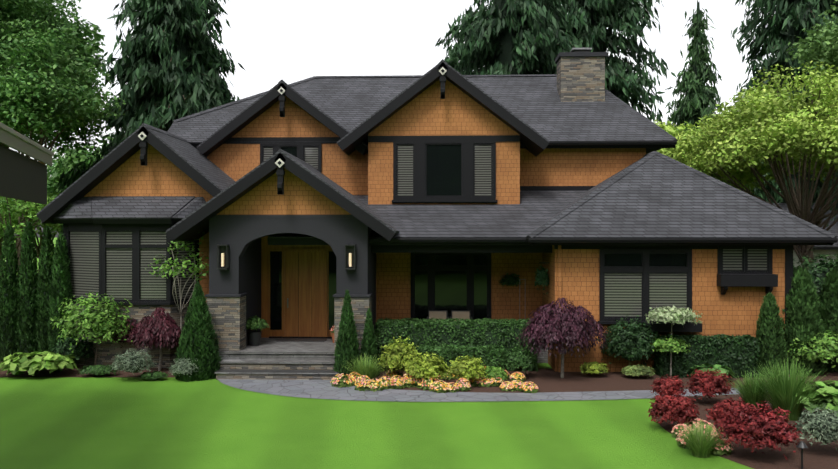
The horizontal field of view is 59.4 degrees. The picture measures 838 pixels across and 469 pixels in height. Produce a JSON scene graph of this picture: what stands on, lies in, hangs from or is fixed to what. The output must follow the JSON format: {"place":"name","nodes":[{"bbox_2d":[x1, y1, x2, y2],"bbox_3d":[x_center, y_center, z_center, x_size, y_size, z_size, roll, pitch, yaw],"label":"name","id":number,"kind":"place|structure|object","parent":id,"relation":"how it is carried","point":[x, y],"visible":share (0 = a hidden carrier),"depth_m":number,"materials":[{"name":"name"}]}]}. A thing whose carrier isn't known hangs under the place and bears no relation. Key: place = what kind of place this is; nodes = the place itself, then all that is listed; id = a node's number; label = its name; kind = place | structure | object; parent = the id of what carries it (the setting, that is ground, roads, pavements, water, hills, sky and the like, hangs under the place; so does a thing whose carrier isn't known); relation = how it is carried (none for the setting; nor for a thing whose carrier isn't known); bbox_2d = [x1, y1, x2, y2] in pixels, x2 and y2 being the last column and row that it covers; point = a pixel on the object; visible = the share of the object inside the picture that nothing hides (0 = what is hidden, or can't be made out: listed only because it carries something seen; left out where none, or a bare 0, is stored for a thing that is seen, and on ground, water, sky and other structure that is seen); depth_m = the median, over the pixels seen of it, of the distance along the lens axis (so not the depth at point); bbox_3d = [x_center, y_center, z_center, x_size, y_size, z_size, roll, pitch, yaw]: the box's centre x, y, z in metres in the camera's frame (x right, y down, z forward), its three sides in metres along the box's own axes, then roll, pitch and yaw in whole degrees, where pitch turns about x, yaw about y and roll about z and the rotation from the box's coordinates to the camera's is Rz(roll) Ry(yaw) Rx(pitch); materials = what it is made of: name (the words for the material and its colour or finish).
{"place":"outdoors","nodes":[
{"label":"outdoors","id":0,"kind":"place"},
{"bbox_2d":[0,122,53,204],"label":"neighboring building","id":1,"kind":"structure","parent":0,"point":[23,177],"depth_m":12.52,"materials":[{"name":"grey"}]},
{"bbox_2d":[50,292,132,364],"bbox_3d":[-9.321,2.756,21.102,2.220,2.288,2.006,0,0,2],"label":"light green shrub","id":2,"kind":"object","parent":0,"point":[95,323],"depth_m":20.73,"materials":[{"name":"plant"}]},
{"bbox_2d":[217,168,350,214],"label":"gable wall","id":3,"kind":"structure","parent":0,"point":[300,197],"depth_m":20.63,"materials":[{"name":"wood"}]},
{"bbox_2d":[207,96,367,194],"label":"gable wall","id":4,"kind":"structure","parent":0,"point":[340,167],"depth_m":25.12,"materials":[{"name":"wood"}]},
{"bbox_2d":[260,144,321,172],"bbox_3d":[-4.377,-2.605,25.094,2.106,0.985,0.094,0,0,2],"label":"window","id":5,"kind":"structure","parent":4,"relation":"attached to","point":[310,154],"depth_m":25.08,"materials":[{"name":"black"}]},
{"bbox_2d":[209,218,368,294],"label":"entry arch","id":6,"kind":"structure","parent":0,"point":[238,236],"depth_m":20.60,"materials":[{"name":"paint"}]},
{"bbox_2d":[166,153,285,240],"bbox_3d":[-5.197,-1.034,22.996,3.322,2.435,5.723,0,0,2],"label":"bargeboard","id":7,"kind":"object","parent":6,"relation":"on","point":[189,228],"visible":0.36,"depth_m":20.16,"materials":[{"name":"black"}]},
{"bbox_2d":[261,236,331,337],"bbox_3d":[-3.586,1.355,23.296,4.468,3.805,0.200,0,0,2],"label":"door frame","id":8,"kind":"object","parent":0,"point":[265,249],"depth_m":23.23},
{"bbox_2d":[0,238,753,468],"bbox_3d":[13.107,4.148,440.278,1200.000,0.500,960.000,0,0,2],"label":"lawn ground","id":9,"kind":"structure","parent":0,"point":[102,423],"depth_m":14.54,"materials":[{"name":"green plant"}]},
{"bbox_2d":[0,224,21,361],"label":"columnar evergreen","id":10,"kind":"object","parent":9,"relation":"on","point":[8,301],"visible":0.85,"depth_m":22.60,"materials":[{"name":"green plant"}]},
{"bbox_2d":[14,221,39,356],"bbox_3d":[-12.141,1.823,22.862,0.827,4.506,0.802,0,0,2],"label":"columnar evergreen","id":11,"kind":"object","parent":9,"relation":"on","point":[27,305],"visible":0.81,"depth_m":22.68,"materials":[{"name":"green plant"}]},
{"bbox_2d":[0,193,62,275],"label":"tree","id":12,"kind":"object","parent":9,"relation":"on","point":[24,210],"visible":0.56,"depth_m":25.29,"materials":[{"name":"green plant"}]},
{"bbox_2d":[34,226,55,353],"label":"columnar evergreen","id":13,"kind":"object","parent":9,"relation":"on","point":[46,254],"visible":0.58,"depth_m":22.74,"materials":[{"name":"green plant"}]},
{"bbox_2d":[0,0,111,147],"bbox_3d":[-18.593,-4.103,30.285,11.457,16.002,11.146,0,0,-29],"label":"tree","id":14,"kind":"object","parent":9,"relation":"on","point":[34,12],"visible":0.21,"depth_m":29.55,"materials":[{"name":"green plant"}]},
{"bbox_2d":[2,133,114,220],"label":"tree","id":15,"kind":"object","parent":9,"relation":"on","point":[61,164],"visible":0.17,"depth_m":50.17,"materials":[{"name":"green plant"}]},
{"bbox_2d":[47,233,73,360],"bbox_3d":[-10.709,1.992,22.012,0.823,4.129,0.833,0,0,2],"label":"columnar evergreen","id":16,"kind":"object","parent":9,"relation":"on","point":[61,284],"visible":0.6,"depth_m":21.84,"materials":[{"name":"green plant"}]},
{"bbox_2d":[0,17,125,297],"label":"tree","id":17,"kind":"object","parent":9,"relation":"on","point":[39,96],"visible":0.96,"depth_m":26.66,"materials":[{"name":"green plant"}]},
{"bbox_2d":[0,362,174,376],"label":"mulch bed","id":18,"kind":"object","parent":9,"relation":"on","point":[67,372],"visible":0.33,"depth_m":20.58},
{"bbox_2d":[0,351,77,376],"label":"hosta","id":19,"kind":"object","parent":18,"relation":"on","point":[32,363],"visible":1,"depth_m":19.89,"materials":[{"name":"green plant"}]},
{"bbox_2d":[71,303,188,367],"bbox_3d":[-8.684,2.932,21.854,4.050,1.932,0.800,0,0,2],"label":"bay base","id":20,"kind":"object","parent":18,"relation":"on","point":[138,313],"depth_m":21.46,"materials":[{"name":"stone"}]},
{"bbox_2d":[67,229,101,300],"bbox_3d":[-9.955,0.899,21.938,1.661,2.135,0.140,0,0,31],"label":"bay window","id":21,"kind":"structure","parent":20,"relation":"on","point":[84,248],"depth_m":21.91,"materials":[{"name":"black"}]},
{"bbox_2d":[136,229,169,301],"bbox_3d":[-7.751,0.899,21.475,1.009,2.135,0.140,0,0,2],"label":"bay window","id":22,"kind":"structure","parent":20,"relation":"on","point":[151,244],"depth_m":21.45,"materials":[{"name":"black"}]},
{"bbox_2d":[170,239,198,301],"bbox_3d":[-6.988,0.899,21.830,0.140,2.135,0.986,0,0,38],"label":"bay window","id":23,"kind":"structure","parent":20,"relation":"on","point":[180,254],"depth_m":21.81,"materials":[{"name":"black"}]},
{"bbox_2d":[129,307,182,370],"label":"japanese maple","id":24,"kind":"object","parent":18,"relation":"on","point":[160,329],"visible":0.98,"depth_m":20.66,"materials":[{"name":"purple plant"}]},
{"bbox_2d":[148,232,208,330],"bbox_3d":[-6.885,1.847,21.082,2.057,4.102,1.848,0,0,2],"label":"young tree","id":25,"kind":"object","parent":18,"relation":"on","point":[184,266],"visible":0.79,"depth_m":21.05,"materials":[{"name":"green plant"}]},
{"bbox_2d":[109,348,156,377],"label":"shrub","id":26,"kind":"object","parent":9,"relation":"on","point":[133,363],"visible":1,"depth_m":19.47,"materials":[{"name":"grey plant"}]},
{"bbox_2d":[84,143,212,303],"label":"wing wall","id":27,"kind":"structure","parent":9,"relation":"on","point":[159,174],"depth_m":22.23,"materials":[{"name":"wood"}]},
{"bbox_2d":[37,126,148,222],"bbox_3d":[-9.543,-1.773,25.533,3.389,2.866,7.530,0,0,2],"label":"bargeboard","id":28,"kind":"object","parent":27,"relation":"on","point":[107,166],"visible":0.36,"depth_m":21.79,"materials":[{"name":"black"}]},
{"bbox_2d":[68,222,177,228],"bbox_3d":[-8.684,-0.297,21.854,4.050,0.257,0.800,0,0,2],"label":"bay head","id":29,"kind":"object","parent":27,"relation":"attached to","point":[112,226],"visible":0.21,"depth_m":21.46},
{"bbox_2d":[102,229,135,301],"bbox_3d":[-8.759,0.899,21.506,1.009,2.135,0.140,0,0,2],"label":"bay window","id":30,"kind":"structure","parent":29,"relation":"attached to","point":[118,265],"depth_m":21.49,"materials":[{"name":"black"}]},
{"bbox_2d":[93,219,173,223],"bbox_3d":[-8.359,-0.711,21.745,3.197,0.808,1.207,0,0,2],"label":"fascia board","id":31,"kind":"object","parent":29,"relation":"on","point":[133,221],"visible":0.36,"depth_m":21.18,"materials":[{"name":"black"}]},
{"bbox_2d":[91,196,194,218],"bbox_3d":[-8.360,-0.801,21.691,3.184,0.710,1.146,0,0,2],"label":"bay roof","id":32,"kind":"object","parent":31,"relation":"on","point":[136,207],"visible":0.93,"depth_m":21.67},
{"bbox_2d":[138,127,221,196],"bbox_3d":[-6.527,-1.773,25.439,3.389,2.866,7.530,0,0,2],"label":"bargeboard","id":33,"kind":"object","parent":27,"relation":"attached to","point":[185,167],"visible":0.21,"depth_m":21.69,"materials":[{"name":"black"}]},
{"bbox_2d":[145,127,234,190],"bbox_3d":[-6.422,-1.900,25.435,3.229,2.677,7.500,0,0,2],"label":"wing roof","id":34,"kind":"object","parent":33,"relation":"on","point":[204,166],"visible":0.29,"depth_m":22.90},
{"bbox_2d":[53,0,245,225],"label":"conifer","id":35,"kind":"object","parent":9,"relation":"on","point":[171,65],"visible":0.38,"depth_m":33.27,"materials":[{"name":"green plant"}]},
{"bbox_2d":[173,281,220,381],"bbox_3d":[-6.058,2.649,20.058,1.319,2.765,1.313,0,0,2],"label":"cone cedar","id":36,"kind":"object","parent":9,"relation":"on","point":[198,341],"visible":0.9,"depth_m":19.79,"materials":[{"name":"green plant"}]},
{"bbox_2d":[246,288,260,345],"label":"wall","id":37,"kind":"structure","parent":9,"relation":"on","point":[253,302],"depth_m":22.15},
{"bbox_2d":[243,238,260,292],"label":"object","id":38,"kind":"object","parent":37,"relation":"on","point":[252,268],"visible":0.21,"depth_m":22.15,"materials":[{"name":"grey paint"}]},
{"bbox_2d":[216,374,337,379],"bbox_3d":[-3.797,3.816,20.046,3.270,0.163,0.730,0,0,2],"label":"step","id":39,"kind":"object","parent":9,"relation":"on","point":[281,376],"visible":0.36,"depth_m":19.68,"materials":[{"name":"stone"}]},
{"bbox_2d":[218,338,362,359],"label":"porch floor","id":40,"kind":"structure","parent":9,"relation":"on","point":[273,344],"depth_m":20.82,"materials":[{"name":"stone"}]},
{"bbox_2d":[207,296,245,350],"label":"stone pillar","id":41,"kind":"structure","parent":40,"relation":"on","point":[228,316],"depth_m":20.59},
{"bbox_2d":[269,249,335,341],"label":"entry door","id":42,"kind":"structure","parent":40,"relation":"on","point":[302,287],"depth_m":23.15,"materials":[{"name":"wood"}]},
{"bbox_2d":[334,297,370,350],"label":"stone pillar","id":43,"kind":"structure","parent":40,"relation":"on","point":[360,306],"depth_m":20.48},
{"bbox_2d":[332,289,361,379],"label":"cone cedar","id":44,"kind":"object","parent":9,"relation":"on","point":[347,346],"visible":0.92,"depth_m":19.76,"materials":[{"name":"green plant"}]},
{"bbox_2d":[374,317,538,371],"bbox_3d":[1.080,3.204,21.552,4.762,1.481,1.381,0,0,2],"label":"boxwood hedge","id":45,"kind":"object","parent":9,"relation":"on","point":[436,332],"visible":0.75,"depth_m":21.00,"materials":[{"name":"green plant"}]},
{"bbox_2d":[376,253,541,321],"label":"porch back wall","id":46,"kind":"structure","parent":9,"relation":"on","point":[393,288],"depth_m":23.61,"materials":[{"name":"wood"}]},
{"bbox_2d":[267,238,527,244],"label":"porch ceiling","id":47,"kind":"structure","parent":46,"relation":"on","point":[294,241],"depth_m":21.16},
{"bbox_2d":[275,152,397,240],"bbox_3d":[-2.212,-1.034,22.902,3.321,2.435,5.723,0,0,2],"label":"bargeboard","id":48,"kind":"object","parent":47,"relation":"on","point":[340,200],"visible":0.57,"depth_m":20.04,"materials":[{"name":"black"}]},
{"bbox_2d":[282,153,398,232],"bbox_3d":[-2.117,-1.170,22.899,3.177,2.237,5.700,0,0,2],"label":"entry roof","id":49,"kind":"object","parent":48,"relation":"on","point":[339,189],"visible":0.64,"depth_m":20.78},
{"bbox_2d":[268,190,587,237],"bbox_3d":[1.528,-0.755,23.377,11.620,1.739,4.717,0,0,2],"label":"shed roof","id":50,"kind":"object","parent":47,"relation":"on","point":[532,211],"visible":0.36,"depth_m":22.70,"materials":[{"name":"grey"}]},
{"bbox_2d":[368,79,519,203],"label":"gable wall","id":51,"kind":"structure","parent":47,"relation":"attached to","point":[430,112],"depth_m":23.96,"materials":[{"name":"wood"}]},
{"bbox_2d":[368,135,519,141],"bbox_3d":[0.809,-3.120,23.971,4.944,0.208,0.075,0,0,2],"label":"band","id":52,"kind":"object","parent":51,"relation":"attached to","point":[506,138],"visible":0.79,"depth_m":23.93,"materials":[{"name":"black"}]},
{"bbox_2d":[392,140,497,201],"bbox_3d":[0.825,-2.056,23.898,3.433,2.006,0.160,0,0,2],"label":"triple window","id":53,"kind":"structure","parent":51,"relation":"attached to","point":[444,170],"depth_m":23.91,"materials":[{"name":"black"}]},
{"bbox_2d":[439,63,548,155],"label":"trim","id":54,"kind":"structure","parent":51,"relation":"on","point":[534,143],"depth_m":23.41,"materials":[{"name":"black"}]},
{"bbox_3d":[5.543,-1.177,24.807,4.734,2.971,9.036,0,0,2],"label":"wing","id":55,"kind":"object","parent":47,"relation":"on","visible":0},
{"bbox_2d":[528,238,837,242],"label":"wing gutter","id":56,"kind":"object","parent":55,"relation":"attached to","point":[682,240],"visible":0.94,"depth_m":20.14,"materials":[{"name":"black"}]},
{"bbox_2d":[411,253,490,319],"bbox_3d":[1.022,1.879,23.625,2.584,2.698,0.094,0,0,2],"label":"window","id":57,"kind":"structure","parent":46,"relation":"attached to","point":[449,282],"depth_m":23.62,"materials":[{"name":"glass"}]},
{"bbox_2d":[435,0,586,74],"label":"conifer","id":58,"kind":"object","parent":9,"relation":"on","point":[516,37],"visible":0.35,"depth_m":40.26,"materials":[{"name":"green plant"}]},
{"bbox_2d":[344,368,834,392],"bbox_3d":[18.880,3.892,19.209,42.142,0.001,3.365,0,0,2],"label":"mulch bed","id":59,"kind":"object","parent":9,"relation":"on","point":[546,379],"visible":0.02,"depth_m":19.46,"materials":[{"name":"soil"}]},
{"bbox_2d":[378,336,420,371],"bbox_3d":[-0.495,3.237,19.477,1.238,1.163,1.117,0,0,2],"label":"shrub","id":60,"kind":"object","parent":59,"relation":"on","point":[398,356],"visible":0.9,"depth_m":19.27,"materials":[{"name":"green plant"}]},
{"bbox_2d":[330,366,538,392],"bbox_3d":[0.361,3.723,19.099,5.268,0.398,2.260,0,0,2],"label":"flower border","id":61,"kind":"object","parent":59,"relation":"on","point":[361,383],"visible":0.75,"depth_m":18.48,"materials":[{"name":"orange plant"}]},
{"bbox_2d":[404,352,450,382],"bbox_3d":[0.224,3.420,18.873,1.217,0.789,1.075,0,0,2],"label":"shrub","id":62,"kind":"object","parent":61,"relation":"on","point":[433,367],"visible":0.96,"depth_m":18.67,"materials":[{"name":"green plant"}]},
{"bbox_2d":[447,355,487,382],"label":"shrub","id":63,"kind":"object","parent":61,"relation":"on","point":[466,367],"visible":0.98,"depth_m":18.62,"materials":[{"name":"green plant"}]},
{"bbox_2d":[418,343,505,378],"bbox_3d":[1.185,3.485,20.245,2.443,0.913,0.960,0,0,2],"label":"boxwood hedge","id":64,"kind":"object","parent":59,"relation":"on","point":[491,355],"visible":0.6,"depth_m":19.89,"materials":[{"name":"green plant"}]},
{"bbox_2d":[515,297,606,377],"bbox_3d":[3.851,2.795,19.986,2.524,2.209,2.304,0,0,2],"label":"japanese maple","id":65,"kind":"object","parent":59,"relation":"on","point":[545,325],"visible":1,"depth_m":19.54,"materials":[{"name":"purple plant"}]},
{"bbox_2d":[597,315,659,367],"bbox_3d":[5.891,2.988,20.508,1.832,1.468,1.626,0,0,2],"label":"dark round shrub","id":66,"kind":"object","parent":59,"relation":"on","point":[631,342],"visible":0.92,"depth_m":20.11,"materials":[{"name":"green plant"}]},
{"bbox_2d":[538,0,676,123],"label":"conifer","id":67,"kind":"object","parent":9,"relation":"on","point":[624,82],"visible":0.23,"depth_m":43.37,"materials":[{"name":"green plant"}]},
{"bbox_2d":[553,245,784,371],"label":"wall","id":68,"kind":"structure","parent":9,"relation":"on","point":[734,311],"depth_m":20.74,"materials":[{"name":"wood"}]},
{"bbox_2d":[598,249,692,323],"bbox_3d":[6.396,1.463,20.722,2.676,2.117,0.160,0,0,2],"label":"double window","id":69,"kind":"structure","parent":68,"relation":"attached to","point":[633,283],"depth_m":20.75,"materials":[{"name":"black"}]},
{"bbox_2d":[554,245,784,248],"bbox_3d":[7.084,0.284,20.798,6.464,0.260,0.125,0,0,2],"label":"wing frieze","id":70,"kind":"object","parent":68,"relation":"attached to","point":[646,246],"visible":0.29,"depth_m":20.75,"materials":[{"name":"black"}]},
{"bbox_2d":[717,245,772,273],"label":"wing window","id":71,"kind":"structure","parent":68,"relation":"attached to","point":[744,260],"depth_m":20.66,"materials":[{"name":"black"}]},
{"bbox_2d":[717,274,777,294],"bbox_3d":[9.167,1.397,20.536,1.570,0.583,0.320,0,0,2],"label":"window planter","id":72,"kind":"object","parent":68,"relation":"attached to","point":[768,282],"visible":0.9,"depth_m":20.38,"materials":[{"name":"black"}]},
{"bbox_2d":[665,0,726,130],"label":"conifer","id":73,"kind":"object","parent":9,"relation":"on","point":[696,103],"visible":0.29,"depth_m":59.33,"materials":[{"name":"green plant"}]},
{"bbox_2d":[673,421,726,457],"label":"grass","id":74,"kind":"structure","parent":9,"relation":"on","point":[699,443],"depth_m":12.84,"materials":[{"name":"green plant"}]},
{"bbox_2d":[652,333,759,377],"bbox_3d":[7.886,3.345,20.254,2.775,1.218,0.809,0,0,2],"label":"hedge","id":75,"kind":"object","parent":9,"relation":"on","point":[738,354],"visible":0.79,"depth_m":19.96,"materials":[{"name":"green plant"}]},
{"bbox_2d":[654,116,779,192],"bbox_3d":[12.411,-0.793,35.344,8.145,9.383,8.177,0,0,2],"label":"tree","id":76,"kind":"object","parent":9,"relation":"on","point":[746,177],"visible":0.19,"depth_m":33.06,"materials":[{"name":"green plant"}]},
{"bbox_2d":[654,394,837,468],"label":"mulch bed","id":77,"kind":"object","parent":9,"relation":"on","point":[817,455],"visible":0.23,"depth_m":13.12,"materials":[{"name":"soil"}]},
{"bbox_2d":[648,390,699,426],"bbox_3d":[5.071,3.494,14.652,0.998,0.719,1.078,0,0,24],"label":"red barberry","id":78,"kind":"object","parent":77,"relation":"on","point":[672,408],"visible":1,"depth_m":14.43,"materials":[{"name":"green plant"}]},
{"bbox_2d":[671,417,734,455],"bbox_3d":[5.253,3.724,14.006,0.913,0.387,2.244,0,0,7],"label":"flower clump","id":79,"kind":"object","parent":77,"relation":"on","point":[720,448],"visible":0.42,"depth_m":13.55,"materials":[{"name":"beige plant"}]},
{"bbox_2d":[687,367,735,399],"bbox_3d":[6.710,3.433,16.887,1.048,0.729,1.074,0,0,2],"label":"red barberry","id":80,"kind":"object","parent":77,"relation":"on","point":[704,383],"visible":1,"depth_m":16.67,"materials":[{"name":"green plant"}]},
{"bbox_2d":[725,370,769,411],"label":"tall grass","id":81,"kind":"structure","parent":77,"relation":"on","point":[750,395],"depth_m":16.11,"materials":[{"name":"green plant"}]},
{"bbox_2d":[717,401,802,459],"bbox_3d":[5.867,3.376,12.793,1.436,0.957,1.258,0,0,2],"label":"red barberry","id":82,"kind":"object","parent":77,"relation":"on","point":[754,428],"visible":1,"depth_m":12.56,"materials":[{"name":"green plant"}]},
{"bbox_2d":[744,357,836,420],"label":"tall grass","id":83,"kind":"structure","parent":77,"relation":"on","point":[783,390],"depth_m":15.36,"materials":[{"name":"green plant"}]},
{"bbox_2d":[792,406,837,449],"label":"grey shrub","id":84,"kind":"object","parent":77,"relation":"on","point":[822,426],"visible":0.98,"depth_m":12.88,"materials":[{"name":"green plant"}]},
{"bbox_2d":[795,380,837,415],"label":"shrub","id":85,"kind":"object","parent":77,"relation":"on","point":[828,396],"visible":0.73,"depth_m":15.08,"materials":[{"name":"green plant"}]},
{"bbox_2d":[755,292,788,377],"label":"cedar","id":86,"kind":"object","parent":9,"relation":"on","point":[769,334],"visible":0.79,"depth_m":20.06,"materials":[{"name":"green plant"}]},
{"bbox_2d":[730,0,837,226],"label":"conifer","id":87,"kind":"object","parent":9,"relation":"on","point":[788,21],"visible":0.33,"depth_m":40.92,"materials":[{"name":"green plant"}]},
{"bbox_2d":[781,266,827,375],"bbox_3d":[10.747,2.462,20.758,1.401,3.162,1.402,0,0,2],"label":"cedar","id":88,"kind":"object","parent":9,"relation":"on","point":[804,315],"visible":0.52,"depth_m":20.37,"materials":[{"name":"green plant"}]},
{"bbox_2d":[773,203,837,269],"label":"neighbour house","id":89,"kind":"structure","parent":9,"relation":"on","point":[824,249],"depth_m":35.89,"materials":[{"name":"grey"}]},
{"bbox_2d":[785,0,837,87],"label":"birch tree","id":90,"kind":"object","parent":9,"relation":"on","point":[818,52],"visible":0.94,"depth_m":34.31,"materials":[{"name":"green plant"}]},
{"bbox_2d":[789,371,837,380],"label":"mulch bed","id":91,"kind":"object","parent":9,"relation":"on","point":[829,376],"depth_m":19.99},
{"bbox_2d":[665,61,837,268],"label":"tree","id":92,"kind":"object","parent":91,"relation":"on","point":[764,123],"visible":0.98,"depth_m":28.14,"materials":[{"name":"green plant"}]},
{"bbox_2d":[783,330,837,371],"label":"shrub","id":93,"kind":"object","parent":91,"relation":"on","point":[825,350],"visible":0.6,"depth_m":20.04,"materials":[{"name":"green plant"}]},
{"bbox_2d":[793,250,837,300],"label":"hedge","id":94,"kind":"object","parent":91,"relation":"on","point":[817,275],"visible":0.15,"depth_m":23.67,"materials":[{"name":"green plant"}]},
{"bbox_2d":[819,267,837,372],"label":"cedar","id":95,"kind":"object","parent":9,"relation":"on","point":[828,310],"visible":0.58,"depth_m":20.89,"materials":[{"name":"green plant"}]},
{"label":"house","id":96,"kind":"structure","parent":9,"relation":"on"},
{"bbox_2d":[197,83,286,155],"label":"trim","id":97,"kind":"structure","parent":96,"relation":"on","point":[239,123],"depth_m":24.68,"materials":[{"name":"black"}]},
{"bbox_2d":[282,83,367,154],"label":"trim","id":98,"kind":"structure","parent":96,"relation":"on","point":[317,114],"depth_m":24.58,"materials":[{"name":"black"}]},
{"bbox_2d":[337,62,447,155],"bbox_3d":[-0.752,-4.096,26.509,3.566,2.821,6.024,0,0,2],"label":"bargeboard","id":99,"kind":"object","parent":96,"relation":"on","point":[349,143],"visible":0.36,"depth_m":23.52,"materials":[{"name":"black"}]},
{"bbox_2d":[9,0,774,237],"label":"sky","id":100,"kind":"structure","parent":0,"point":[289,41],"materials":[{"name":"white"}]},
{"bbox_2d":[190,142,675,148],"bbox_3d":[-0.059,-4.603,27.307,17.570,3.361,4.656,0,0,2],"label":"fascia board","id":101,"kind":"object","parent":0,"point":[522,145],"visible":0.06,"depth_m":24.88,"materials":[{"name":"black"}]},
{"bbox_2d":[167,76,671,142],"bbox_3d":[-0.066,-4.721,27.223,17.500,3.192,4.529,0,0,2],"label":"roof","id":102,"kind":"object","parent":101,"relation":"on","point":[533,102],"visible":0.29,"depth_m":26.99,"materials":[{"name":"grey"}]},
{"bbox_2d":[223,137,340,143],"bbox_3d":[-4.575,-3.214,25.140,4.698,0.216,0.075,0,0,2],"label":"band","id":103,"kind":"object","parent":102,"relation":"on","point":[277,140],"visible":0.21,"depth_m":25.11,"materials":[{"name":"black"}]},
{"bbox_2d":[555,48,606,101],"bbox_3d":[6.103,-5.286,27.795,1.761,3.368,1.140,0,0,2],"label":"chimney","id":104,"kind":"object","parent":102,"relation":"on","point":[580,74],"visible":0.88,"depth_m":27.30,"materials":[{"name":"stone"}]},
{"bbox_2d":[371,245,551,252],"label":"porch beam","id":105,"kind":"structure","parent":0,"point":[461,249],"depth_m":21.44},
{"bbox_2d":[218,379,817,401],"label":"flagstone path","id":106,"kind":"structure","parent":0,"point":[320,389],"depth_m":17.85,"materials":[{"name":"stone"}]},
{"bbox_2d":[520,148,645,185],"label":"wall","id":107,"kind":"structure","parent":0,"point":[571,167],"depth_m":25.32,"materials":[{"name":"wood"}]},
{"bbox_2d":[645,305,702,374],"bbox_3d":[6.874,2.905,19.983,1.547,1.988,1.319,0,0,2],"label":"variegated tree","id":108,"kind":"object","parent":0,"point":[669,314],"depth_m":19.69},
{"bbox_2d":[528,243,833,244],"bbox_3d":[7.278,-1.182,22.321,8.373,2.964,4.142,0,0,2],"label":"fascia board","id":109,"kind":"object","parent":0,"point":[680,244],"visible":0.18,"depth_m":20.35,"materials":[{"name":"black"}]},
{"bbox_2d":[533,155,831,237],"bbox_3d":[7.276,-1.292,22.241,8.340,2.812,4.028,0,0,2],"label":"wing roof","id":110,"kind":"object","parent":109,"relation":"on","point":[655,196],"visible":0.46,"depth_m":21.20,"materials":[{"name":"grey"}]},
{"bbox_2d":[525,151,655,237],"bbox_3d":[5.387,-1.330,22.297,6.135,2.853,0.260,0,0,-39],"label":"roof ridge cap","id":111,"kind":"object","parent":110,"relation":"on","point":[585,199],"visible":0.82,"depth_m":21.94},
{"bbox_2d":[655,151,836,237],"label":"roof ridge cap","id":112,"kind":"object","parent":110,"relation":"on","point":[787,214],"visible":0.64,"depth_m":21.81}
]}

